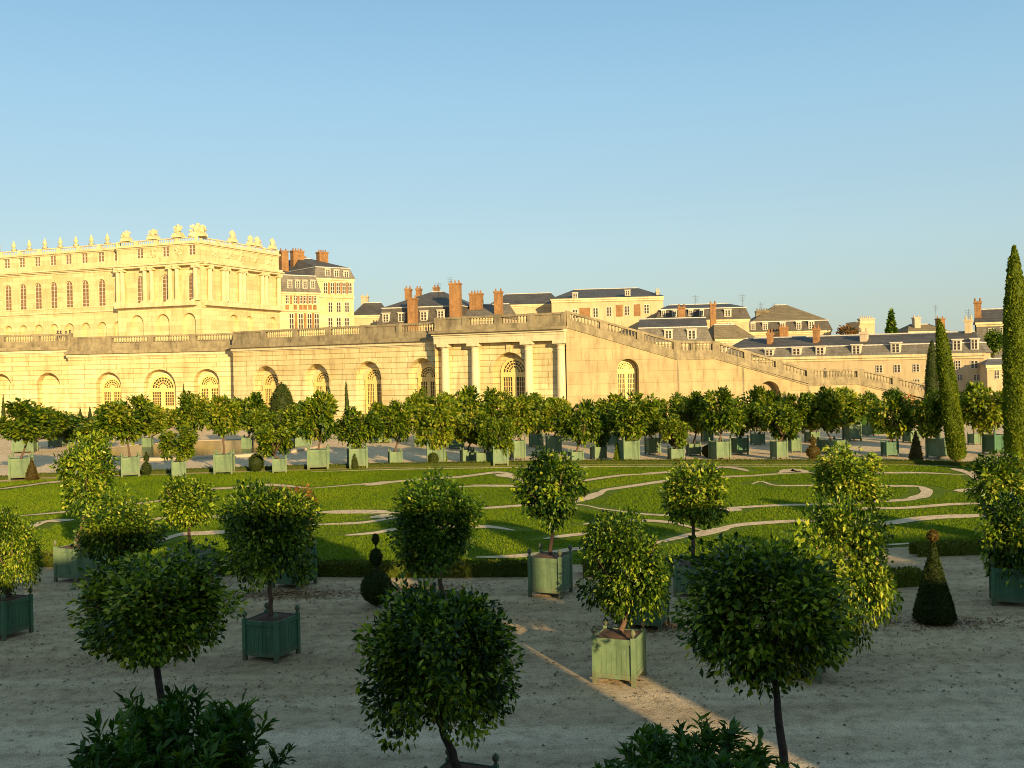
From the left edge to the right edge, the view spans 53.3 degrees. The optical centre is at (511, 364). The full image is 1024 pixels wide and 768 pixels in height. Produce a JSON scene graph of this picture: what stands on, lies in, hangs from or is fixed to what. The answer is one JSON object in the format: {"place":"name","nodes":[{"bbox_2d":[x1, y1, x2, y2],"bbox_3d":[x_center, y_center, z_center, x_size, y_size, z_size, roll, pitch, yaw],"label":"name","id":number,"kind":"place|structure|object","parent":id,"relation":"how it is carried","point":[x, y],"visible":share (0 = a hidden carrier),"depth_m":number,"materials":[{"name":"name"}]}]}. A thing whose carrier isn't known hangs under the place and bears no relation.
{"place":"outdoors","nodes":[
{"label":"outdoors","id":0,"kind":"place"},
{"bbox_2d":[114,339,231,342],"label":"terrace ground","id":1,"kind":"structure","parent":0,"point":[169,341],"depth_m":134.72,"materials":[{"name":"beige stone"}]},
{"bbox_2d":[0,223,284,341],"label":"palace","id":2,"kind":"structure","parent":1,"relation":"on","point":[178,286],"depth_m":192.31,"materials":[{"name":"stone"}]},
{"bbox_2d":[0,466,983,557],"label":"path","id":3,"kind":"structure","parent":0,"point":[925,492],"depth_m":48.59,"materials":[{"name":"beige gravel"}]},
{"bbox_2d":[0,422,1003,480],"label":"forecourt","id":4,"kind":"structure","parent":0,"point":[44,457],"depth_m":82.33,"materials":[{"name":"grey gravel"}]},
{"bbox_2d":[11,408,73,452],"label":"potted tree","id":5,"kind":"object","parent":4,"relation":"on","point":[63,423],"visible":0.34,"depth_m":90.78,"materials":[{"name":"green plant"}]},
{"bbox_2d":[48,412,90,446],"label":"potted tree","id":6,"kind":"object","parent":4,"relation":"on","point":[64,437],"visible":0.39,"depth_m":97.11,"materials":[{"name":"green plant"}]},
{"bbox_2d":[142,403,181,446],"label":"potted tree","id":7,"kind":"object","parent":4,"relation":"on","point":[164,421],"visible":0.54,"depth_m":92.50,"materials":[{"name":"green plant"}]},
{"bbox_2d":[170,389,209,434],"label":"potted tree","id":8,"kind":"object","parent":4,"relation":"on","point":[191,410],"visible":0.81,"depth_m":94.96,"materials":[{"name":"green plant"}]},
{"bbox_2d":[87,438,323,460],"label":"pond","id":9,"kind":"structure","parent":4,"relation":"on","point":[205,449],"depth_m":88.34,"materials":[{"name":"paint"}]},
{"bbox_2d":[230,391,270,443],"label":"potted tree","id":10,"kind":"object","parent":4,"relation":"on","point":[256,400],"visible":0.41,"depth_m":93.33,"materials":[{"name":"green plant"}]},
{"bbox_2d":[241,404,279,448],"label":"potted tree","id":11,"kind":"object","parent":4,"relation":"on","point":[257,417],"visible":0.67,"depth_m":87.87,"materials":[{"name":"green plant"}]},
{"bbox_2d":[268,382,292,438],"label":"clipped yew","id":12,"kind":"object","parent":4,"relation":"on","point":[281,398],"visible":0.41,"depth_m":101.21,"materials":[{"name":"green plant"}]},
{"bbox_2d":[0,312,566,430],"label":"orangery","id":13,"kind":"structure","parent":4,"relation":"on","point":[385,364],"depth_m":123.03,"materials":[{"name":"stone"}]},
{"bbox_2d":[102,378,121,403],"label":"arched door","id":14,"kind":"structure","parent":13,"relation":"in","point":[111,388],"depth_m":134.53,"materials":[{"name":"paint"}]},
{"bbox_2d":[150,375,175,414],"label":"arched window","id":15,"kind":"structure","parent":13,"relation":"in","point":[163,388],"depth_m":133.42,"materials":[{"name":"paint"}]},
{"bbox_2d":[200,375,219,403],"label":"arched door","id":16,"kind":"structure","parent":13,"relation":"in","point":[209,384],"depth_m":132.48,"materials":[{"name":"paint"}]},
{"bbox_2d":[365,368,381,413],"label":"arched door","id":17,"kind":"structure","parent":13,"relation":"in","point":[373,391],"depth_m":118.58,"materials":[{"name":"paint"}]},
{"bbox_2d":[418,365,435,410],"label":"arched door","id":18,"kind":"structure","parent":13,"relation":"in","point":[426,376],"depth_m":114.32,"materials":[{"name":"paint"}]},
{"bbox_2d":[501,358,524,398],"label":"arched door","id":19,"kind":"structure","parent":13,"relation":"in","point":[513,369],"depth_m":107.97,"materials":[{"name":"paint"}]},
{"bbox_2d":[277,400,312,446],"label":"potted tree","id":20,"kind":"object","parent":4,"relation":"on","point":[288,419],"visible":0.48,"depth_m":89.26,"materials":[{"name":"green plant"}]},
{"bbox_2d":[379,398,414,462],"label":"potted tree","id":21,"kind":"object","parent":4,"relation":"on","point":[396,418],"visible":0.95,"depth_m":72.00,"materials":[{"name":"green plant"}]},
{"bbox_2d":[405,386,434,446],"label":"potted tree","id":22,"kind":"object","parent":4,"relation":"on","point":[415,399],"visible":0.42,"depth_m":88.14,"materials":[{"name":"green plant"}]},
{"bbox_2d":[411,394,462,461],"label":"potted tree","id":23,"kind":"object","parent":4,"relation":"on","point":[429,421],"visible":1,"depth_m":71.95,"materials":[{"name":"green plant"}]},
{"bbox_2d":[432,385,489,448],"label":"potted tree","id":24,"kind":"object","parent":4,"relation":"on","point":[467,398],"visible":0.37,"depth_m":85.15,"materials":[{"name":"green plant"}]},
{"bbox_2d":[452,407,486,461],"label":"potted tree","id":25,"kind":"object","parent":4,"relation":"on","point":[462,433],"visible":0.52,"depth_m":73.16,"materials":[{"name":"green plant"}]},
{"bbox_2d":[466,413,501,461],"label":"potted tree","id":26,"kind":"object","parent":4,"relation":"on","point":[479,429],"visible":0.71,"depth_m":71.31,"materials":[{"name":"green plant"}]},
{"bbox_2d":[479,386,516,422],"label":"potted tree","id":27,"kind":"object","parent":4,"relation":"on","point":[493,401],"visible":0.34,"depth_m":89.71,"materials":[{"name":"green plant"}]},
{"bbox_2d":[486,416,516,465],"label":"potted tree","id":28,"kind":"object","parent":4,"relation":"on","point":[500,451],"visible":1,"depth_m":70.46,"materials":[{"name":"green plant"}]},
{"bbox_2d":[499,392,541,459],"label":"potted tree","id":29,"kind":"object","parent":4,"relation":"on","point":[524,418],"visible":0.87,"depth_m":73.72,"materials":[{"name":"green plant"}]},
{"bbox_2d":[518,392,554,446],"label":"potted tree","id":30,"kind":"object","parent":4,"relation":"on","point":[537,439],"visible":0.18,"depth_m":85.49,"materials":[{"name":"green plant"}]},
{"bbox_2d":[535,396,571,452],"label":"potted tree","id":31,"kind":"object","parent":4,"relation":"on","point":[548,411],"visible":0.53,"depth_m":79.51,"materials":[{"name":"green plant"}]},
{"bbox_2d":[552,398,604,460],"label":"potted tree","id":32,"kind":"object","parent":4,"relation":"on","point":[568,424],"visible":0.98,"depth_m":70.74,"materials":[{"name":"green plant"}]},
{"bbox_2d":[589,409,611,459],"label":"potted tree","id":33,"kind":"object","parent":4,"relation":"on","point":[598,449],"visible":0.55,"depth_m":73.24,"materials":[{"name":"green plant"}]},
{"bbox_2d":[592,392,625,444],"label":"potted tree","id":34,"kind":"object","parent":4,"relation":"on","point":[601,405],"visible":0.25,"depth_m":86.12,"materials":[{"name":"green plant"}]},
{"bbox_2d":[605,390,659,459],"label":"potted tree","id":35,"kind":"object","parent":4,"relation":"on","point":[622,418],"visible":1,"depth_m":70.45,"materials":[{"name":"green plant"}]},
{"bbox_2d":[632,399,668,454],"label":"potted tree","id":36,"kind":"object","parent":4,"relation":"on","point":[652,445],"visible":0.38,"depth_m":76.10,"materials":[{"name":"green plant"}]},
{"bbox_2d":[656,413,692,459],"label":"potted tree","id":37,"kind":"object","parent":4,"relation":"on","point":[667,428],"visible":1,"depth_m":71.95,"materials":[{"name":"green plant"}]},
{"bbox_2d":[674,390,715,455],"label":"potted tree","id":38,"kind":"object","parent":4,"relation":"on","point":[686,406],"visible":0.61,"depth_m":74.69,"materials":[{"name":"green plant"}]},
{"bbox_2d":[695,385,748,459],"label":"potted tree","id":39,"kind":"object","parent":4,"relation":"on","point":[729,417],"visible":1,"depth_m":71.28,"materials":[{"name":"green plant"}]},
{"bbox_2d":[722,397,763,454],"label":"potted tree","id":40,"kind":"object","parent":4,"relation":"on","point":[740,444],"visible":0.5,"depth_m":74.61,"materials":[{"name":"green plant"}]},
{"bbox_2d":[566,310,924,425],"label":"staircase","id":41,"kind":"structure","parent":4,"relation":"on","point":[603,361],"depth_m":105.20,"materials":[{"name":"stone"}]},
{"bbox_2d":[617,359,636,422],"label":"arched door","id":42,"kind":"structure","parent":41,"relation":"in","point":[626,370],"depth_m":105.31,"materials":[{"name":"paint"}]},
{"bbox_2d":[737,384,785,444],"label":"potted tree","id":43,"kind":"object","parent":4,"relation":"on","point":[760,395],"visible":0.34,"depth_m":82.73,"materials":[{"name":"green plant"}]},
{"bbox_2d":[759,400,802,459],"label":"potted tree","id":44,"kind":"object","parent":4,"relation":"on","point":[788,420],"visible":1,"depth_m":70.55,"materials":[{"name":"green plant"}]},
{"bbox_2d":[778,392,817,452],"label":"potted tree","id":45,"kind":"object","parent":4,"relation":"on","point":[802,404],"visible":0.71,"depth_m":75.25,"materials":[{"name":"green plant"}]},
{"bbox_2d":[806,384,849,451],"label":"potted tree","id":46,"kind":"object","parent":4,"relation":"on","point":[831,413],"visible":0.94,"depth_m":74.36,"materials":[{"name":"green plant"}]},
{"bbox_2d":[836,386,869,441],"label":"potted tree","id":47,"kind":"object","parent":4,"relation":"on","point":[854,409],"visible":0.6,"depth_m":84.57,"materials":[{"name":"green plant"}]},
{"bbox_2d":[864,394,917,456],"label":"potted tree","id":48,"kind":"object","parent":4,"relation":"on","point":[899,422],"visible":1,"depth_m":70.85,"materials":[{"name":"green plant"}]},
{"bbox_2d":[910,388,946,458],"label":"potted tree","id":49,"kind":"object","parent":4,"relation":"on","point":[927,415],"visible":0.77,"depth_m":68.64,"materials":[{"name":"green plant"}]},
{"bbox_2d":[924,340,937,400],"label":"cypress","id":50,"kind":"object","parent":4,"relation":"on","point":[931,379],"visible":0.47,"depth_m":88.24,"materials":[{"name":"green plant"}]},
{"bbox_2d":[935,318,967,460],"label":"cypress","id":51,"kind":"object","parent":4,"relation":"on","point":[952,419],"visible":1,"depth_m":66.68,"materials":[{"name":"green plant"}]},
{"bbox_2d":[960,381,1004,454],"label":"potted tree","id":52,"kind":"object","parent":4,"relation":"on","point":[979,402],"visible":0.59,"depth_m":70.56,"materials":[{"name":"green plant"}]},
{"bbox_2d":[977,358,1002,399],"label":"house","id":53,"kind":"structure","parent":4,"relation":"on","point":[991,373],"depth_m":133.86,"materials":[{"name":"beige paint"}]},
{"bbox_2d":[0,464,1023,767],"bbox_3d":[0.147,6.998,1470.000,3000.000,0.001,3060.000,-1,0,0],"label":"ground","id":54,"kind":"structure","parent":0,"point":[868,714],"depth_m":21.82,"materials":[{"name":"grey gravel"}]},
{"bbox_2d":[0,502,45,640],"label":"potted tree","id":55,"kind":"object","parent":54,"relation":"on","point":[16,610],"visible":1,"depth_m":27.23,"materials":[{"name":"green plant"}]},
{"bbox_2d":[0,397,61,480],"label":"potted tree","id":56,"kind":"object","parent":54,"relation":"on","point":[30,423],"visible":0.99,"depth_m":67.08,"materials":[{"name":"green plant"}]},
{"bbox_2d":[49,429,119,582],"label":"potted tree","id":57,"kind":"object","parent":54,"relation":"on","point":[85,480],"visible":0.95,"depth_m":34.19,"materials":[{"name":"green plant"}]},
{"bbox_2d":[70,483,167,646],"bbox_3d":[-9.840,5.120,25.967,2.469,4.175,2.164,-1,0,43],"label":"potted tree","id":58,"kind":"object","parent":54,"relation":"on","point":[112,531],"visible":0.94,"depth_m":25.62,"materials":[{"name":"green plant"}]},
{"bbox_2d":[63,538,251,702],"bbox_3d":[-5.152,4.856,15.033,2.671,4.505,2.391,-1,0,-36],"label":"potted tree","id":59,"kind":"object","parent":54,"relation":"on","point":[177,610],"visible":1,"depth_m":14.58,"materials":[{"name":"green plant"}]},
{"bbox_2d":[66,682,296,767],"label":"oleander bush","id":60,"kind":"object","parent":54,"relation":"on","point":[160,736],"visible":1,"depth_m":13.20,"materials":[{"name":"green plant"}]},
{"bbox_2d":[157,473,220,562],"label":"potted tree","id":61,"kind":"object","parent":54,"relation":"on","point":[191,506],"visible":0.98,"depth_m":33.65,"materials":[{"name":"green plant"}]},
{"bbox_2d":[8,550,527,577],"bbox_3d":[-10.403,6.996,35.648,22.617,0.670,1.553,-1,0,11],"label":"box hedge","id":62,"kind":"object","parent":54,"relation":"on","point":[488,567],"visible":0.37,"depth_m":33.87,"materials":[{"name":"green plant"}]},
{"bbox_2d":[215,475,326,663],"bbox_3d":[-5.877,4.873,24.970,2.779,4.502,2.706,-1,0,-22],"label":"potted tree","id":63,"kind":"object","parent":54,"relation":"on","point":[265,520],"visible":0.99,"depth_m":24.39,"materials":[{"name":"green plant"}]},
{"bbox_2d":[265,482,322,589],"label":"potted tree","id":64,"kind":"object","parent":54,"relation":"on","point":[285,580],"visible":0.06,"depth_m":32.87,"materials":[{"name":"green plant"}]},
{"bbox_2d":[279,248,320,336],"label":"house","id":65,"kind":"structure","parent":54,"relation":"on","point":[300,293],"depth_m":216.71,"materials":[{"name":"stone"}]},
{"bbox_2d":[295,389,340,469],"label":"potted tree","id":66,"kind":"object","parent":54,"relation":"on","point":[320,420],"visible":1,"depth_m":70.17,"materials":[{"name":"green plant"}]},
{"bbox_2d":[289,250,354,334],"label":"house","id":67,"kind":"structure","parent":54,"relation":"on","point":[336,296],"depth_m":225.63,"materials":[{"name":"stone"}]},
{"bbox_2d":[332,406,385,468],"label":"potted tree","id":68,"kind":"object","parent":54,"relation":"on","point":[369,425],"visible":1,"depth_m":70.44,"materials":[{"name":"green plant"}]},
{"bbox_2d":[354,294,383,333],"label":"house","id":69,"kind":"structure","parent":54,"relation":"on","point":[366,312],"depth_m":236.68,"materials":[{"name":"beige paint"}]},
{"bbox_2d":[360,533,392,605],"bbox_3d":[-3.984,6.010,29.877,1.006,2.149,0.994,-1,0,0],"label":"tiered topiary","id":70,"kind":"object","parent":54,"relation":"on","point":[373,585],"visible":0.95,"depth_m":29.65,"materials":[{"name":"green plant"}]},
{"bbox_2d":[377,279,468,331],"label":"house","id":71,"kind":"structure","parent":54,"relation":"on","point":[436,302],"depth_m":198.19,"materials":[{"name":"beige paint"}]},
{"bbox_2d":[385,465,487,610],"bbox_3d":[-1.975,4.869,26.924,2.818,4.346,2.644,-1,0,0],"label":"potted tree","id":72,"kind":"object","parent":54,"relation":"on","point":[428,547],"visible":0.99,"depth_m":26.45,"materials":[{"name":"green plant"}]},
{"bbox_2d":[348,572,525,767],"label":"potted tree","id":73,"kind":"object","parent":54,"relation":"on","point":[463,635],"visible":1,"depth_m":14.83,"materials":[{"name":"green plant"}]},
{"bbox_2d":[0,458,972,479],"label":"box hedge","id":74,"kind":"object","parent":54,"relation":"on","point":[609,461],"visible":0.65,"depth_m":69.74,"materials":[{"name":"green plant"}]},
{"bbox_2d":[465,288,519,324],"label":"house","id":75,"kind":"structure","parent":54,"relation":"on","point":[478,306],"depth_m":198.56,"materials":[{"name":"brick"}]},
{"bbox_2d":[0,534,1023,766],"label":"fallen leaves","id":76,"kind":"object","parent":54,"relation":"on","point":[515,663],"visible":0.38,"depth_m":23.37,"materials":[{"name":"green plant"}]},
{"bbox_2d":[491,292,554,322],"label":"house","id":77,"kind":"structure","parent":54,"relation":"on","point":[522,303],"depth_m":231.96,"materials":[{"name":"beige paint"}]},
{"bbox_2d":[509,444,588,598],"bbox_3d":[1.273,4.687,30.965,2.248,4.575,2.343,-1,0,-42],"label":"potted tree","id":78,"kind":"object","parent":54,"relation":"on","point":[549,571],"visible":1,"depth_m":30.61,"materials":[{"name":"green plant"}]},
{"bbox_2d":[550,287,663,336],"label":"house","id":79,"kind":"structure","parent":54,"relation":"on","point":[628,307],"depth_m":223.04,"materials":[{"name":"beige paint"}]},
{"bbox_2d":[225,580,1021,635],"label":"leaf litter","id":80,"kind":"object","parent":54,"relation":"on","point":[274,593],"visible":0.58,"depth_m":30.95,"materials":[{"name":"brown plant"}]},
{"bbox_2d":[574,506,673,687],"bbox_3d":[2.518,5.038,22.639,2.184,3.821,2.280,-1,0,11],"label":"potted tree","id":81,"kind":"object","parent":54,"relation":"on","point":[619,653],"visible":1,"depth_m":22.14,"materials":[{"name":"green plant"}]},
{"bbox_2d":[620,552,674,630],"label":"potted tree","id":82,"kind":"object","parent":54,"relation":"on","point":[657,622],"visible":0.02,"depth_m":26.66,"materials":[{"name":"green plant"}]},
{"bbox_2d":[657,457,731,597],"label":"potted tree","id":83,"kind":"object","parent":54,"relation":"on","point":[687,498],"visible":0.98,"depth_m":30.20,"materials":[{"name":"green plant"}]},
{"bbox_2d":[655,295,750,332],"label":"house","id":84,"kind":"structure","parent":54,"relation":"on","point":[723,313],"depth_m":204.71,"materials":[{"name":"beige paint"}]},
{"bbox_2d":[592,711,815,767],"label":"oleander bush","id":85,"kind":"object","parent":54,"relation":"on","point":[654,749],"visible":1,"depth_m":13.00,"materials":[{"name":"green plant"}]},
{"bbox_2d":[708,324,754,351],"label":"house","id":86,"kind":"structure","parent":54,"relation":"on","point":[730,334],"depth_m":192.18,"materials":[{"name":"paint"}]},
{"bbox_2d":[668,517,873,766],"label":"potted tree","id":87,"kind":"object","parent":54,"relation":"on","point":[740,582],"visible":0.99,"depth_m":14.51,"materials":[{"name":"green plant"}]},
{"bbox_2d":[778,492,903,683],"bbox_3d":[7.256,4.829,22.574,2.623,4.040,2.224,-1,0,32],"label":"potted tree","id":88,"kind":"object","parent":54,"relation":"on","point":[871,581],"visible":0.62,"depth_m":22.11,"materials":[{"name":"green plant"}]},
{"bbox_2d":[805,441,892,570],"bbox_3d":[10.220,4.571,30.968,2.556,4.432,2.382,-1,0,0],"label":"potted tree","id":89,"kind":"object","parent":54,"relation":"on","point":[844,473],"visible":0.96,"depth_m":30.65,"materials":[{"name":"green plant"}]},
{"bbox_2d":[725,316,992,396],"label":"house","id":90,"kind":"structure","parent":54,"relation":"on","point":[902,355],"depth_m":147.84,"materials":[{"name":"beige paint"}]},
{"bbox_2d":[883,565,922,587],"bbox_3d":[11.528,6.518,31.145,2.183,0.618,0.956,-1,0,-10],"label":"box hedge","id":91,"kind":"object","parent":54,"relation":"on","point":[908,576],"visible":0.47,"depth_m":30.89,"materials":[{"name":"green plant"}]},
{"bbox_2d":[911,529,957,625],"bbox_3d":[11.038,5.538,26.733,1.152,2.463,1.158,-1,0,0],"label":"cone topiary","id":92,"kind":"object","parent":54,"relation":"on","point":[934,604],"visible":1,"depth_m":26.48,"materials":[{"name":"green plant"}]},
{"bbox_2d":[907,537,1010,556],"bbox_3d":[16.824,6.429,35.680,5.762,0.637,1.090,-1,0,5],"label":"box hedge","id":93,"kind":"object","parent":54,"relation":"on","point":[957,547],"visible":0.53,"depth_m":35.55,"materials":[{"name":"green plant"}]},
{"bbox_2d":[983,328,1002,357],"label":"garden tree","id":94,"kind":"object","parent":54,"relation":"on","point":[993,339],"visible":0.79,"depth_m":149.31,"materials":[{"name":"green plant"}]},
{"bbox_2d":[963,447,1023,515],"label":"potted tree","id":95,"kind":"object","parent":54,"relation":"on","point":[994,474],"visible":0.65,"depth_m":37.55,"materials":[{"name":"green plant"}]},
{"bbox_2d":[974,489,1023,605],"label":"potted tree","id":96,"kind":"object","parent":54,"relation":"on","point":[1004,571],"visible":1,"depth_m":28.33,"materials":[{"name":"green plant"}]},
{"bbox_2d":[0,464,1023,563],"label":"lawn","id":97,"kind":"structure","parent":0,"point":[939,491],"depth_m":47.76,"materials":[{"name":"green plant"}]},
{"bbox_2d":[91,394,160,477],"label":"potted tree","id":98,"kind":"object","parent":97,"relation":"on","point":[121,419],"visible":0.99,"depth_m":67.47,"materials":[{"name":"green plant"}]},
{"bbox_2d":[157,425,198,477],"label":"potted tree","id":99,"kind":"object","parent":97,"relation":"on","point":[186,439],"visible":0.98,"depth_m":66.52,"materials":[{"name":"green plant"}]},
{"bbox_2d":[204,394,243,474],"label":"potted tree","id":100,"kind":"object","parent":97,"relation":"on","point":[227,409],"visible":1,"depth_m":68.30,"materials":[{"name":"green plant"}]},
{"bbox_2d":[252,422,293,473],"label":"potted tree","id":101,"kind":"object","parent":97,"relation":"on","point":[266,438],"visible":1,"depth_m":68.33,"materials":[{"name":"green plant"}]},
{"bbox_2d":[1001,244,1023,472],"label":"cypress","id":102,"kind":"object","parent":97,"relation":"on","point":[1012,355],"visible":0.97,"depth_m":58.89,"materials":[{"name":"green plant"}]},
{"bbox_2d":[0,0,1023,334],"label":"sky","id":103,"kind":"structure","parent":0,"point":[840,162],"materials":[{"name":"blue"}]},
{"bbox_2d":[638,317,712,349],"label":"house","id":104,"kind":"structure","parent":0,"point":[687,328],"depth_m":181.47,"materials":[{"name":"paint"}]},
{"bbox_2d":[749,304,832,336],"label":"house","id":105,"kind":"structure","parent":0,"point":[782,320],"depth_m":221.62,"materials":[{"name":"beige paint"}]},
{"bbox_2d":[898,305,948,332],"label":"house","id":106,"kind":"structure","parent":0,"point":[916,325],"depth_m":238.20,"materials":[{"name":"paint"}]},
{"bbox_2d":[968,298,1003,357],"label":"house","id":107,"kind":"structure","parent":0,"point":[985,321],"depth_m":172.29,"materials":[{"name":"stone"}]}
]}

